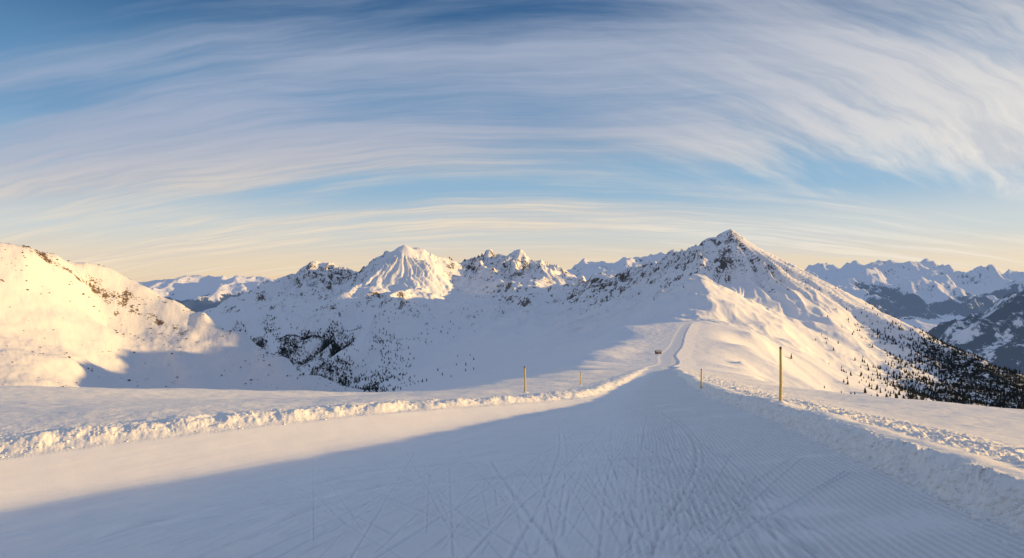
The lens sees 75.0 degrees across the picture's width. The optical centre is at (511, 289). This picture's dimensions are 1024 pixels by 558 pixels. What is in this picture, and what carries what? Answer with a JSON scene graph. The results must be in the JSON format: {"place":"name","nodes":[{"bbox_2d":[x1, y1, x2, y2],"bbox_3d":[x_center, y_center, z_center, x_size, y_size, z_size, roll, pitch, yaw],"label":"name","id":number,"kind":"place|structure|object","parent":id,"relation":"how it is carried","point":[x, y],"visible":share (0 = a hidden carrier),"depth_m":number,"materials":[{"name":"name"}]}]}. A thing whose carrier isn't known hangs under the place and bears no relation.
{"place":"outdoors","nodes":[
{"label":"outdoors","id":0,"kind":"place"},
{"bbox_2d":[0,242,363,391],"bbox_3d":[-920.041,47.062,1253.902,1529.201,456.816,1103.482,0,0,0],"label":"hill","id":1,"kind":"structure","parent":0,"point":[64,316],"depth_m":1486.48,"materials":[{"name":"white snow"}]},
{"bbox_2d":[0,242,347,389],"bbox_3d":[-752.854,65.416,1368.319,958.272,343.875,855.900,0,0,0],"label":"dwarf pine scrub","id":2,"kind":"object","parent":1,"relation":"on","point":[139,313],"visible":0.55,"depth_m":1567.09,"materials":[{"name":"green plant"}]},
{"bbox_2d":[130,275,282,312],"bbox_3d":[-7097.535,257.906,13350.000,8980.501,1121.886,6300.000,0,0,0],"label":"mountain range","id":3,"kind":"structure","parent":0,"point":[197,293],"depth_m":13189.89,"materials":[{"name":"white snow"}]},
{"bbox_2d":[196,245,685,391],"bbox_3d":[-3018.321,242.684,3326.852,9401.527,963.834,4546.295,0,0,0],"label":"mountain","id":4,"kind":"structure","parent":0,"point":[501,302],"depth_m":2713.92,"materials":[{"name":"white snow"}]},
{"bbox_2d":[234,314,473,391],"bbox_3d":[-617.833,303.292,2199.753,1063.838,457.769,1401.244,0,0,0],"label":"valley wood","id":5,"kind":"object","parent":4,"relation":"on","point":[365,388],"visible":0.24,"depth_m":2363.61,"materials":[{"name":"green plant"}]},
{"bbox_2d":[0,321,1023,557],"bbox_3d":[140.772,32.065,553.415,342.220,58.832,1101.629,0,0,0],"label":"ski piste","id":6,"kind":"structure","parent":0,"point":[660,460],"depth_m":17.79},
{"bbox_2d":[0,365,1023,458],"bbox_3d":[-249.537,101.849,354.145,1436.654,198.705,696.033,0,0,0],"label":"snow field","id":7,"kind":"structure","parent":0,"point":[29,409],"depth_m":51.06,"materials":[{"name":"white snow"}]},
{"bbox_2d":[0,365,655,459],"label":"snow bank","id":8,"kind":"structure","parent":7,"relation":"on","point":[88,433],"depth_m":34.89,"materials":[{"name":"white snow"}]},
{"bbox_2d":[0,380,1023,554],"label":"snow rubble","id":9,"kind":"object","parent":7,"relation":"on","point":[957,475],"visible":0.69,"depth_m":13.19,"materials":[{"name":"white snow"}]},
{"bbox_2d":[521,366,528,392],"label":"marker pole","id":10,"kind":"object","parent":7,"relation":"on","point":[524,381],"visible":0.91,"depth_m":58.08,"materials":[{"name":"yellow wood"}]},
{"bbox_2d":[671,364,1023,532],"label":"snow bank","id":11,"kind":"structure","parent":7,"relation":"on","point":[947,457],"depth_m":13.83,"materials":[{"name":"white snow"}]},
{"bbox_2d":[697,369,702,390],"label":"marker pole","id":12,"kind":"object","parent":11,"relation":"on","point":[700,388],"visible":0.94,"depth_m":51.24,"materials":[{"name":"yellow wood"}]},
{"bbox_2d":[776,346,786,403],"bbox_3d":[11.136,3.741,27.658,0.600,2.722,0.600,0,0,0],"label":"marker pole","id":13,"kind":"object","parent":11,"relation":"on","point":[780,376],"visible":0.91,"depth_m":27.61,"materials":[{"name":"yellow wood"}]},
{"bbox_2d":[0,0,1023,281],"label":"sky","id":14,"kind":"structure","parent":0,"point":[141,140],"materials":[{"name":"blue"}]},
{"bbox_2d":[567,252,665,280],"bbox_3d":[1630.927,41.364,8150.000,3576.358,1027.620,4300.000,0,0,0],"label":"mountain range","id":15,"kind":"structure","parent":0,"point":[586,268],"depth_m":8277.66,"materials":[{"name":"white snow"}]},
{"bbox_2d":[518,229,1023,408],"bbox_3d":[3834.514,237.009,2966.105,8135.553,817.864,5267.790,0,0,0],"label":"mountain","id":16,"kind":"structure","parent":0,"point":[748,307],"depth_m":1322.82,"materials":[{"name":"white snow"}]},
{"bbox_2d":[815,288,1023,408],"bbox_3d":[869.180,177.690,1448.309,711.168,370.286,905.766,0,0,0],"label":"conifer wood","id":17,"kind":"object","parent":16,"relation":"on","point":[963,398],"visible":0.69,"depth_m":1273.37,"materials":[{"name":"green plant"}]},
{"bbox_2d":[804,258,1023,331],"bbox_3d":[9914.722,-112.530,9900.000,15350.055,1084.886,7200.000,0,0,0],"label":"mountain range","id":18,"kind":"structure","parent":0,"point":[926,294],"depth_m":9740.42,"materials":[{"name":"white snow"}]},
{"bbox_2d":[927,291,1023,374],"bbox_3d":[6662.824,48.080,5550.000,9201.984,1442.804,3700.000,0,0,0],"label":"wooded slope","id":19,"kind":"structure","parent":0,"point":[994,334],"depth_m":4785.18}
]}

